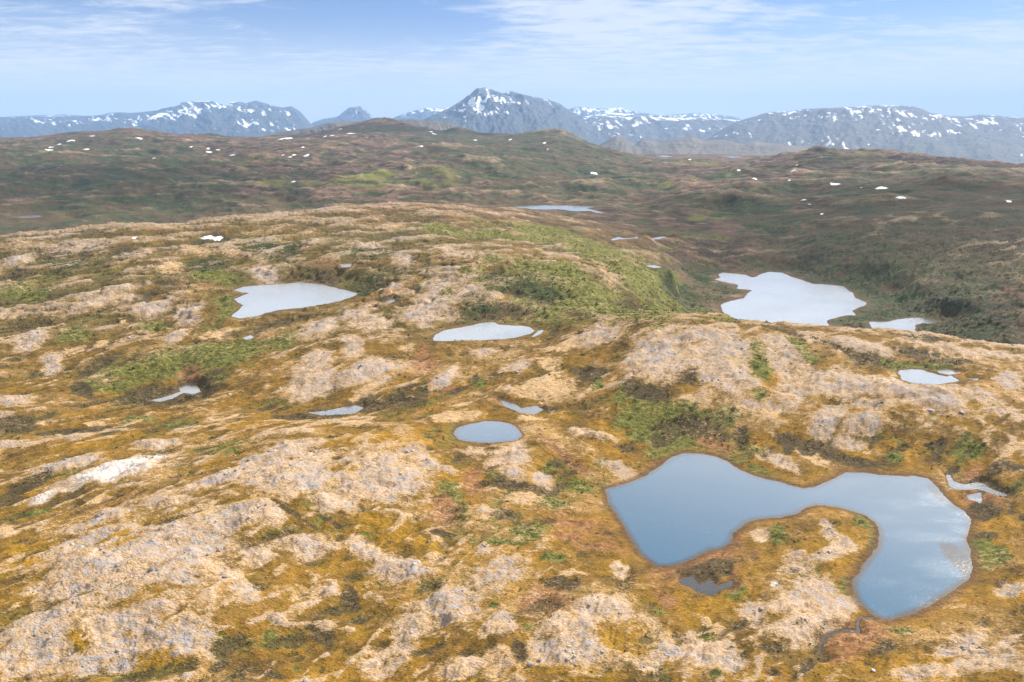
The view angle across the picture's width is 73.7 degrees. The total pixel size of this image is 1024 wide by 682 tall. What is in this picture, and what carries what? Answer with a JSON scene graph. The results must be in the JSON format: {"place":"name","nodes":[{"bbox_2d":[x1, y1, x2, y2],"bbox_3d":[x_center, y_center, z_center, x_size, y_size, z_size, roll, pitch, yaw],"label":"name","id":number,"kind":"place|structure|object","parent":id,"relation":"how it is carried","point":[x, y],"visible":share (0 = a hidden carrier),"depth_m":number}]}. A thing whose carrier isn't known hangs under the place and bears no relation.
{"place":"outdoors","nodes":[
{"label":"outdoors","id":0,"kind":"place"},
{"bbox_2d":[16,215,40,217],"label":"pond water","id":1,"kind":"structure","parent":0,"point":[32,216],"depth_m":1394.99},
{"bbox_2d":[10,112,125,116],"bbox_3d":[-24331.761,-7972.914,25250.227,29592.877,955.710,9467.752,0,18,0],"label":"mountain","id":2,"kind":"structure","parent":0,"point":[110,113],"depth_m":25470.59},
{"bbox_2d":[0,101,313,137],"bbox_3d":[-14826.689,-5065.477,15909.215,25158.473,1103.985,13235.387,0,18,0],"label":"mountain","id":3,"kind":"structure","parent":0,"point":[252,119],"depth_m":14213.90},
{"bbox_2d":[150,385,199,401],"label":"pool water","id":4,"kind":"structure","parent":0,"point":[191,389],"depth_m":358.48},
{"bbox_2d":[232,282,357,317],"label":"lake water","id":5,"kind":"structure","parent":0,"point":[258,300],"depth_m":508.16},
{"bbox_2d":[309,405,362,414],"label":"pool water","id":6,"kind":"structure","parent":0,"point":[348,410],"depth_m":318.06},
{"bbox_2d":[312,106,375,125],"bbox_3d":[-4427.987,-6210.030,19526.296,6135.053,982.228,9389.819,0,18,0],"label":"mountain","id":7,"kind":"structure","parent":0,"point":[357,113],"depth_m":18835.46},
{"bbox_2d":[340,264,350,266],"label":"pool water","id":8,"kind":"structure","parent":0,"point":[345,265],"depth_m":579.82},
{"bbox_2d":[266,119,456,135],"bbox_3d":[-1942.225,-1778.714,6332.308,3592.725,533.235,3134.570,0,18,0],"label":"hill","id":9,"kind":"structure","parent":0,"point":[437,125],"depth_m":6184.16},
{"bbox_2d":[393,108,447,119],"bbox_3d":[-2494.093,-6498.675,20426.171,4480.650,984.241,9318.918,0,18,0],"label":"mountain","id":10,"kind":"structure","parent":0,"point":[423,113],"depth_m":19845.63},
{"bbox_2d":[433,322,533,340],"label":"pond water","id":11,"kind":"structure","parent":0,"point":[486,331],"depth_m":419.43},
{"bbox_2d":[454,421,521,442],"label":"pond water","id":12,"kind":"structure","parent":0,"point":[488,431],"depth_m":286.46},
{"bbox_2d":[0,117,1023,681],"bbox_3d":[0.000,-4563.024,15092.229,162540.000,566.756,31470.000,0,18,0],"label":"ground","id":13,"kind":"structure","parent":0,"point":[398,181],"depth_m":314.54},
{"bbox_2d":[201,235,222,240],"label":"snow patch","id":14,"kind":"object","parent":13,"relation":"on","point":[213,238],"visible":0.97,"depth_m":711.66},
{"bbox_2d":[0,214,1023,681],"bbox_3d":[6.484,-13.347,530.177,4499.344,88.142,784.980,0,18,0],"label":"shrubs","id":15,"kind":"object","parent":13,"relation":"on","point":[32,296],"visible":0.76,"depth_m":340.34},
{"bbox_2d":[8,316,1023,681],"bbox_3d":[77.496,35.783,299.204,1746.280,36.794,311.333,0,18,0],"label":"loose stones","id":16,"kind":"object","parent":13,"relation":"on","point":[428,540],"visible":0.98,"depth_m":201.81},
{"bbox_2d":[0,0,1023,123],"label":"sky","id":17,"kind":"structure","parent":0,"point":[321,59]},
{"bbox_2d":[422,87,605,144],"bbox_3d":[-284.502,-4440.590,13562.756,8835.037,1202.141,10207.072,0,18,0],"label":"mountain","id":18,"kind":"structure","parent":0,"point":[483,110],"depth_m":12043.75},
{"bbox_2d":[500,400,543,414],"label":"pool water","id":19,"kind":"structure","parent":0,"point":[533,410],"depth_m":311.31},
{"bbox_2d":[517,205,603,212],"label":"lake water","id":20,"kind":"structure","parent":0,"point":[573,208],"depth_m":1392.04},
{"bbox_2d":[611,237,637,239],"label":"pond water","id":21,"kind":"structure","parent":0,"point":[617,238],"depth_m":950.89},
{"bbox_2d":[568,107,740,119],"bbox_3d":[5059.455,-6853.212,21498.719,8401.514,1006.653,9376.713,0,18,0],"label":"mountain","id":22,"kind":"structure","parent":0,"point":[582,111],"depth_m":21180.49},
{"bbox_2d":[581,113,739,143],"bbox_3d":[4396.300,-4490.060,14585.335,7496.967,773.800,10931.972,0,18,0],"label":"mountain","id":23,"kind":"structure","parent":0,"point":[634,129],"depth_m":13265.67},
{"bbox_2d":[599,136,810,155],"bbox_3d":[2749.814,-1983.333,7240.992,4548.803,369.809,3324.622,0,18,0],"label":"hill","id":24,"kind":"structure","parent":0,"point":[691,145],"depth_m":6950.12},
{"bbox_2d":[609,453,966,617],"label":"lake water","id":25,"kind":"structure","parent":0,"point":[680,508],"depth_m":238.52},
{"bbox_2d":[715,272,865,325],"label":"lake water","id":26,"kind":"structure","parent":0,"point":[771,297],"depth_m":762.07},
{"bbox_2d":[707,105,1023,163],"bbox_3d":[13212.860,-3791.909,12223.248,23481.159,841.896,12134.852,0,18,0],"label":"mountain","id":27,"kind":"structure","parent":0,"point":[905,129],"depth_m":9920.43},
{"bbox_2d":[869,318,936,330],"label":"pond water","id":28,"kind":"structure","parent":0,"point":[907,324],"depth_m":676.77},
{"bbox_2d":[898,369,958,384],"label":"pond water","id":29,"kind":"structure","parent":0,"point":[917,376],"depth_m":331.62},
{"bbox_2d":[938,369,960,374],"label":"pool water","id":30,"kind":"structure","parent":0,"point":[947,371],"depth_m":339.83},
{"bbox_2d":[967,492,981,502],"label":"pool water","id":31,"kind":"structure","parent":0,"point":[977,497],"depth_m":248.32},
{"bbox_2d":[946,475,1005,495],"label":"pool water","id":32,"kind":"structure","parent":0,"point":[971,486],"depth_m":255.73}
]}

